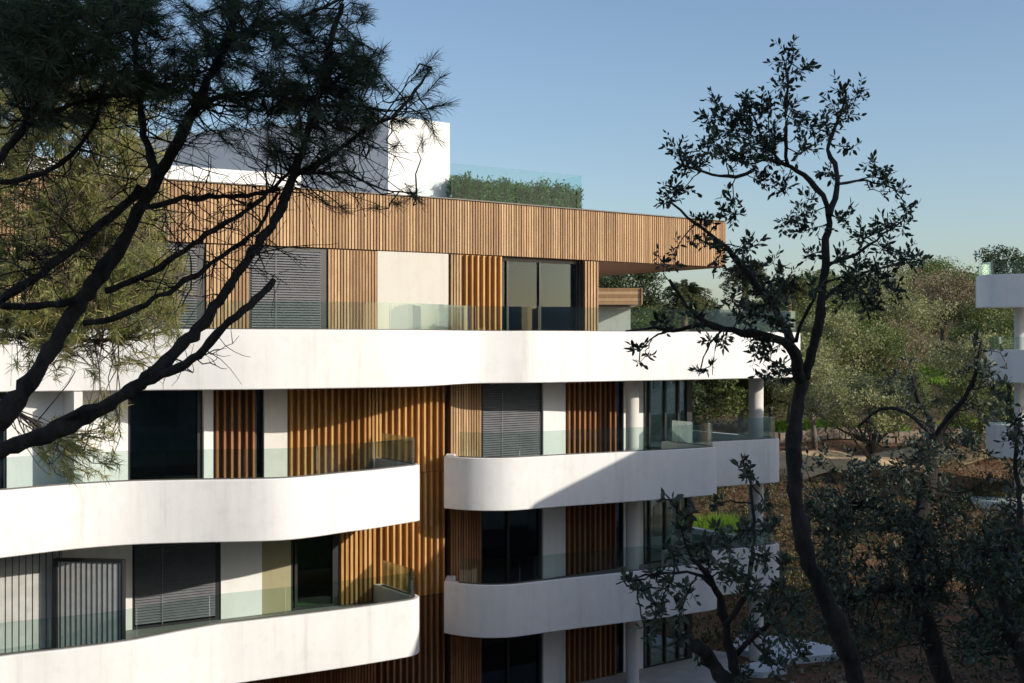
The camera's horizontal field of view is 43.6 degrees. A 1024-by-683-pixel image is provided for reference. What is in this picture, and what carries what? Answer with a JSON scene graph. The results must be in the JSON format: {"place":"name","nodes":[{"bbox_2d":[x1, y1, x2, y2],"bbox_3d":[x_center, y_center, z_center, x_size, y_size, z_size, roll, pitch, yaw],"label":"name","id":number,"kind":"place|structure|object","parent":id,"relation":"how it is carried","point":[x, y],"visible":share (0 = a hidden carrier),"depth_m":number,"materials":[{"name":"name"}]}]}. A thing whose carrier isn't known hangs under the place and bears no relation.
{"place":"outdoors","nodes":[
{"label":"outdoors","id":0,"kind":"place"},
{"bbox_2d":[0,0,1023,311],"label":"sky","id":1,"kind":"structure","parent":0,"point":[583,93],"materials":[{"name":"blue"}]},
{"bbox_2d":[576,650,730,682],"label":"terrace pavement","id":2,"kind":"structure","parent":0,"point":[683,671],"depth_m":37.15,"materials":[{"name":"grey concrete"}]},
{"bbox_2d":[725,636,838,677],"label":"garden path","id":3,"kind":"structure","parent":0,"point":[822,651],"depth_m":39.19,"materials":[{"name":"grey concrete"}]},
{"bbox_2d":[667,312,1023,682],"bbox_3d":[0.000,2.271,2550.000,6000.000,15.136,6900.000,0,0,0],"label":"ground","id":4,"kind":"structure","parent":0,"point":[835,445],"depth_m":50.39,"materials":[{"name":"red soil"}]},
{"bbox_2d":[0,80,197,487],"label":"pine tree","id":5,"kind":"object","parent":4,"relation":"on","point":[118,335],"visible":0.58,"depth_m":13.34,"materials":[{"name":"green plant"}]},
{"bbox_2d":[0,0,463,459],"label":"pine tree","id":6,"kind":"object","parent":4,"relation":"on","point":[40,65],"visible":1,"depth_m":7.05,"materials":[{"name":"green plant"}]},
{"bbox_2d":[0,116,799,682],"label":"apartment building","id":7,"kind":"structure","parent":4,"relation":"on","point":[448,440],"depth_m":32.41,"materials":[{"name":"paint"}]},
{"bbox_2d":[0,392,5,487],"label":"window","id":8,"kind":"structure","parent":7,"relation":"in","point":[1,393],"depth_m":27.78,"materials":[{"name":"metal"}]},
{"bbox_2d":[128,390,202,479],"bbox_3d":[-8.050,2.226,29.688,1.752,2.304,0.110,0,0,-32],"label":"window","id":9,"kind":"structure","parent":7,"relation":"in","point":[199,393],"depth_m":30.06,"materials":[{"name":"metal"}]},
{"bbox_2d":[128,242,204,327],"bbox_3d":[-8.010,-1.059,29.680,1.813,2.474,0.165,0,0,-32],"label":"window","id":10,"kind":"structure","parent":7,"relation":"in","point":[200,310],"depth_m":29.98,"materials":[{"name":"metal"}]},
{"bbox_2d":[132,542,219,628],"bbox_3d":[-7.811,5.426,29.805,2.090,2.304,0.165,0,0,-32],"label":"window","id":11,"kind":"structure","parent":7,"relation":"in","point":[170,586],"depth_m":29.75,"materials":[{"name":"glass"}]},
{"bbox_2d":[256,389,262,477],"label":"window","id":12,"kind":"structure","parent":7,"relation":"in","point":[261,390],"depth_m":30.89,"materials":[{"name":"metal"}]},
{"bbox_2d":[249,246,326,328],"bbox_3d":[-5.471,-1.059,31.268,2.036,2.474,0.165,0,0,-32],"label":"window","id":13,"kind":"structure","parent":7,"relation":"in","point":[321,253],"depth_m":31.30,"materials":[{"name":"metal"}]},
{"bbox_2d":[291,533,338,610],"bbox_3d":[-4.897,5.426,31.660,1.292,2.304,0.110,0,0,-32],"label":"window","id":14,"kind":"structure","parent":7,"relation":"in","point":[334,537],"depth_m":31.88,"materials":[{"name":"metal"}]},
{"bbox_2d":[481,633,541,682],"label":"window","id":15,"kind":"structure","parent":7,"relation":"in","point":[539,636],"depth_m":35.47,"materials":[{"name":"metal"}]},
{"bbox_2d":[481,508,541,583],"bbox_3d":[-0.042,5.426,34.929,2.108,2.304,0.110,0,0,-37],"label":"window","id":16,"kind":"structure","parent":7,"relation":"in","point":[539,511],"depth_m":35.34,"materials":[{"name":"metal"}]},
{"bbox_2d":[481,383,541,456],"bbox_3d":[-0.026,2.226,34.907,2.108,2.304,0.165,0,0,-37],"label":"window blind","id":17,"kind":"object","parent":7,"relation":"in","point":[537,440],"depth_m":34.86,"materials":[{"name":"metal"}]},
{"bbox_2d":[445,171,583,208],"bbox_3d":[0.132,-4.234,36.485,4.716,1.122,1.048,0,0,-35],"label":"hedge","id":18,"kind":"object","parent":7,"relation":"on","point":[464,187],"visible":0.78,"depth_m":36.29,"materials":[{"name":"green plant"}]},
{"bbox_2d":[502,257,578,329],"bbox_3d":[0.714,-1.059,35.735,2.918,2.474,0.110,0,0,-37],"label":"window","id":19,"kind":"structure","parent":7,"relation":"in","point":[575,263],"depth_m":35.74,"materials":[{"name":"metal"}]},
{"bbox_2d":[616,623,622,673],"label":"window","id":20,"kind":"structure","parent":7,"relation":"in","point":[621,624],"depth_m":37.38,"materials":[{"name":"metal"}]},
{"bbox_2d":[616,502,622,567],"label":"window","id":21,"kind":"structure","parent":7,"relation":"in","point":[621,512],"depth_m":37.38,"materials":[{"name":"metal"}]},
{"bbox_2d":[616,381,622,450],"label":"window","id":22,"kind":"structure","parent":7,"relation":"in","point":[621,407],"depth_m":37.38,"materials":[{"name":"metal"}]},
{"bbox_2d":[645,381,646,433],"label":"window","id":23,"kind":"structure","parent":7,"relation":"in","point":[645,381],"depth_m":40.84,"materials":[{"name":"metal"}]},
{"bbox_2d":[643,614,691,667],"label":"window","id":24,"kind":"structure","parent":7,"relation":"in","point":[659,654],"depth_m":38.39,"materials":[{"name":"glass"}]},
{"bbox_2d":[643,497,691,563],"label":"window","id":25,"kind":"structure","parent":7,"relation":"in","point":[656,521],"depth_m":38.25,"materials":[{"name":"glass"}]},
{"bbox_2d":[643,380,691,449],"bbox_3d":[4.661,2.226,38.470,2.029,2.304,0.110,0,0,-37],"label":"window","id":26,"kind":"structure","parent":7,"relation":"in","point":[667,400],"depth_m":38.37,"materials":[{"name":"glass"}]},
{"bbox_2d":[598,288,642,330],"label":"pavilion","id":27,"kind":"structure","parent":4,"relation":"on","point":[615,305],"depth_m":60.50,"materials":[{"name":"grey concrete"}]},
{"bbox_2d":[598,274,643,318],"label":"evergreen tree","id":28,"kind":"object","parent":4,"relation":"on","point":[607,282],"visible":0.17,"depth_m":117.78,"materials":[{"name":"green plant"}]},
{"bbox_2d":[602,272,671,312],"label":"evergreen tree","id":29,"kind":"object","parent":4,"relation":"on","point":[648,298],"visible":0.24,"depth_m":120.58,"materials":[{"name":"green plant"}]},
{"bbox_2d":[630,311,693,330],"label":"carob tree","id":30,"kind":"object","parent":4,"relation":"on","point":[639,323],"visible":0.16,"depth_m":98.72,"materials":[{"name":"green plant"}]},
{"bbox_2d":[630,302,694,330],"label":"carob tree","id":31,"kind":"object","parent":4,"relation":"on","point":[650,310],"visible":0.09,"depth_m":111.99,"materials":[{"name":"green plant"}]},
{"bbox_2d":[654,279,714,330],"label":"palm tree","id":32,"kind":"object","parent":4,"relation":"on","point":[691,291],"visible":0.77,"depth_m":89.64,"materials":[{"name":"green plant"}]},
{"bbox_2d":[664,307,718,330],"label":"carob tree","id":33,"kind":"object","parent":4,"relation":"on","point":[675,323],"visible":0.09,"depth_m":98.81,"materials":[{"name":"green plant"}]},
{"bbox_2d":[692,379,732,421],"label":"evergreen tree","id":34,"kind":"object","parent":4,"relation":"on","point":[701,394],"visible":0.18,"depth_m":65.70,"materials":[{"name":"green plant"}]},
{"bbox_2d":[702,297,722,330],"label":"evergreen tree","id":35,"kind":"object","parent":4,"relation":"on","point":[715,313],"visible":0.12,"depth_m":115.12,"materials":[{"name":"green plant"}]},
{"bbox_2d":[616,453,814,682],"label":"oak sapling","id":36,"kind":"object","parent":4,"relation":"on","point":[705,652],"visible":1,"depth_m":7.03,"materials":[{"name":"green plant"}]},
{"bbox_2d":[692,509,740,533],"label":"ornamental grass","id":37,"kind":"object","parent":4,"relation":"on","point":[705,523],"depth_m":51.34,"materials":[{"name":"green plant"}]},
{"bbox_2d":[693,379,748,422],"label":"carob tree","id":38,"kind":"object","parent":4,"relation":"on","point":[725,403],"visible":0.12,"depth_m":68.87,"materials":[{"name":"green plant"}]},
{"bbox_2d":[717,260,771,404],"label":"palm tree","id":39,"kind":"object","parent":4,"relation":"on","point":[731,277],"visible":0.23,"depth_m":83.79,"materials":[{"name":"green plant"}]},
{"bbox_2d":[716,330,777,425],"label":"carob tree","id":40,"kind":"object","parent":4,"relation":"on","point":[737,384],"visible":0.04,"depth_m":71.88,"materials":[{"name":"green plant"}]},
{"bbox_2d":[717,336,823,419],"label":"carob tree","id":41,"kind":"object","parent":4,"relation":"on","point":[770,402],"visible":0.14,"depth_m":70.91,"materials":[{"name":"green plant"}]},
{"bbox_2d":[749,296,800,313],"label":"carob tree","id":42,"kind":"object","parent":4,"relation":"on","point":[764,302],"visible":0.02,"depth_m":111.07,"materials":[{"name":"green plant"}]},
{"bbox_2d":[624,34,933,682],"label":"oak tree","id":43,"kind":"object","parent":4,"relation":"on","point":[834,615],"visible":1,"depth_m":8.06,"materials":[{"name":"green plant"}]},
{"bbox_2d":[767,275,816,318],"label":"palm tree","id":44,"kind":"object","parent":4,"relation":"on","point":[798,294],"visible":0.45,"depth_m":95.43,"materials":[{"name":"green plant"}]},
{"bbox_2d":[765,304,828,334],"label":"carob tree","id":45,"kind":"object","parent":4,"relation":"on","point":[797,314],"visible":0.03,"depth_m":96.90,"materials":[{"name":"green plant"}]},
{"bbox_2d":[764,332,841,423],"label":"olive tree","id":46,"kind":"object","parent":4,"relation":"on","point":[805,345],"visible":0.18,"depth_m":69.23,"materials":[{"name":"green plant"}]},
{"bbox_2d":[780,283,832,310],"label":"evergreen tree","id":47,"kind":"object","parent":4,"relation":"on","point":[814,286],"visible":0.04,"depth_m":119.39,"materials":[{"name":"green plant"}]},
{"bbox_2d":[780,268,845,310],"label":"carob tree","id":48,"kind":"object","parent":4,"relation":"on","point":[830,284],"visible":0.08,"depth_m":126.79,"materials":[{"name":"green plant"}]},
{"bbox_2d":[766,356,872,448],"bbox_3d":[15.270,3.101,63.892,5.402,4.867,5.488,0,0,17],"label":"olive tree","id":49,"kind":"object","parent":4,"relation":"on","point":[787,392],"visible":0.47,"depth_m":63.50,"materials":[{"name":"green plant"}]},
{"bbox_2d":[800,329,864,384],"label":"carob tree","id":50,"kind":"object","parent":4,"relation":"on","point":[831,340],"visible":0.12,"depth_m":83.64,"materials":[{"name":"green plant"}]},
{"bbox_2d":[792,292,884,338],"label":"carob tree","id":51,"kind":"object","parent":4,"relation":"on","point":[848,306],"visible":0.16,"depth_m":102.65,"materials":[{"name":"green plant"}]},
{"bbox_2d":[796,303,886,378],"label":"olive tree","id":52,"kind":"object","parent":4,"relation":"on","point":[846,323],"visible":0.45,"depth_m":84.93,"materials":[{"name":"green plant"}]},
{"bbox_2d":[827,272,877,313],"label":"carob tree","id":53,"kind":"object","parent":4,"relation":"on","point":[848,285],"visible":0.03,"depth_m":132.56,"materials":[{"name":"green plant"}]},
{"bbox_2d":[692,374,1023,650],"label":"undergrowth","id":54,"kind":"object","parent":4,"relation":"on","point":[799,575],"visible":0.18,"depth_m":51.54,"materials":[{"name":"green plant"}]},
{"bbox_2d":[733,427,985,443],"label":"stone wall","id":55,"kind":"structure","parent":4,"relation":"on","point":[821,432],"depth_m":66.62,"materials":[{"name":"stone"}]},
{"bbox_2d":[802,372,925,485],"bbox_3d":[15.616,4.028,57.175,6.000,5.349,5.906,0,0,-37],"label":"olive tree","id":56,"kind":"object","parent":4,"relation":"on","point":[882,421],"visible":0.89,"depth_m":56.36,"materials":[{"name":"green plant"}]},
{"bbox_2d":[721,446,1023,682],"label":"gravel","id":57,"kind":"structure","parent":4,"relation":"on","point":[801,670],"depth_m":39.25,"materials":[{"name":"stone"}]},
{"bbox_2d":[828,276,926,356],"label":"olive tree","id":58,"kind":"object","parent":4,"relation":"on","point":[888,308],"visible":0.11,"depth_m":107.33,"materials":[{"name":"green plant"}]},
{"bbox_2d":[775,363,985,432],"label":"grass","id":59,"kind":"structure","parent":4,"relation":"on","point":[780,425],"depth_m":72.01,"materials":[{"name":"green plant"}]},
{"bbox_2d":[829,319,936,395],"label":"tree","id":60,"kind":"object","parent":4,"relation":"on","point":[888,351],"visible":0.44,"depth_m":86.73,"materials":[{"name":"green plant"}]},
{"bbox_2d":[768,618,1023,682],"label":"undergrowth","id":61,"kind":"object","parent":4,"relation":"on","point":[999,679],"visible":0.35,"depth_m":38.31,"materials":[{"name":"green plant"}]},
{"bbox_2d":[852,261,939,311],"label":"olive tree","id":62,"kind":"object","parent":4,"relation":"on","point":[906,276],"visible":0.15,"depth_m":127.92,"materials":[{"name":"green plant"}]},
{"bbox_2d":[859,319,936,379],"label":"tree","id":63,"kind":"object","parent":4,"relation":"on","point":[903,364],"visible":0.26,"depth_m":91.30,"materials":[{"name":"green plant"}]},
{"bbox_2d":[851,280,957,349],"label":"olive tree","id":64,"kind":"object","parent":4,"relation":"on","point":[905,316],"visible":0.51,"depth_m":103.89,"materials":[{"name":"green plant"}]},
{"bbox_2d":[880,373,934,411],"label":"carob tree","id":65,"kind":"object","parent":4,"relation":"on","point":[924,382],"visible":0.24,"depth_m":77.27,"materials":[{"name":"green plant"}]},
{"bbox_2d":[801,327,1023,682],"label":"oak tree","id":66,"kind":"object","parent":4,"relation":"on","point":[916,528],"visible":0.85,"depth_m":14.43,"materials":[{"name":"green plant"}]},
{"bbox_2d":[897,255,978,327],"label":"carob tree","id":67,"kind":"object","parent":4,"relation":"on","point":[933,265],"visible":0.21,"depth_m":130.66,"materials":[{"name":"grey plant"}]},
{"bbox_2d":[895,268,990,347],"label":"tree","id":68,"kind":"object","parent":4,"relation":"on","point":[942,294],"visible":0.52,"depth_m":115.49,"materials":[{"name":"plant"}]},
{"bbox_2d":[935,270,994,325],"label":"carob tree","id":69,"kind":"object","parent":4,"relation":"on","point":[968,277],"visible":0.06,"depth_m":125.71,"materials":[{"name":"green plant"}]},
{"bbox_2d":[923,330,1013,440],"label":"olive tree","id":70,"kind":"object","parent":4,"relation":"on","point":[952,365],"visible":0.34,"depth_m":65.66,"materials":[{"name":"green plant"}]},
{"bbox_2d":[937,370,1013,441],"bbox_3d":[23.087,3.566,61.248,5.432,4.414,5.179,0,0,22],"label":"carob tree","id":71,"kind":"object","parent":4,"relation":"on","point":[964,383],"visible":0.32,"depth_m":61.93,"materials":[{"name":"green plant"}]},
{"bbox_2d":[946,309,1013,359],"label":"carob tree","id":72,"kind":"object","parent":4,"relation":"on","point":[1000,322],"visible":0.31,"depth_m":96.23,"materials":[{"name":"green plant"}]},
{"bbox_2d":[947,294,1013,337],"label":"carob tree","id":73,"kind":"object","parent":4,"relation":"on","point":[980,315],"visible":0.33,"depth_m":110.98,"materials":[{"name":"green plant"}]},
{"bbox_2d":[959,327,1013,386],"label":"carob tree","id":74,"kind":"object","parent":4,"relation":"on","point":[1010,336],"visible":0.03,"depth_m":80.78,"materials":[{"name":"green plant"}]},
{"bbox_2d":[951,375,1023,682],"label":"oak tree","id":75,"kind":"object","parent":4,"relation":"on","point":[1002,576],"visible":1,"depth_m":11.03,"materials":[{"name":"green plant"}]},
{"bbox_2d":[970,261,1023,514],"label":"apartment building","id":76,"kind":"structure","parent":4,"relation":"on","point":[999,290],"depth_m":54.43,"materials":[{"name":"white paint"}]},
{"bbox_2d":[973,244,1023,273],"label":"evergreen tree","id":77,"kind":"object","parent":4,"relation":"on","point":[1000,264],"visible":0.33,"depth_m":149.10,"materials":[{"name":"plant"}]},
{"bbox_2d":[779,446,993,479],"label":"sandy bank","id":78,"kind":"structure","parent":0,"point":[833,456],"depth_m":61.00,"materials":[{"name":"beige sand"}]}
]}

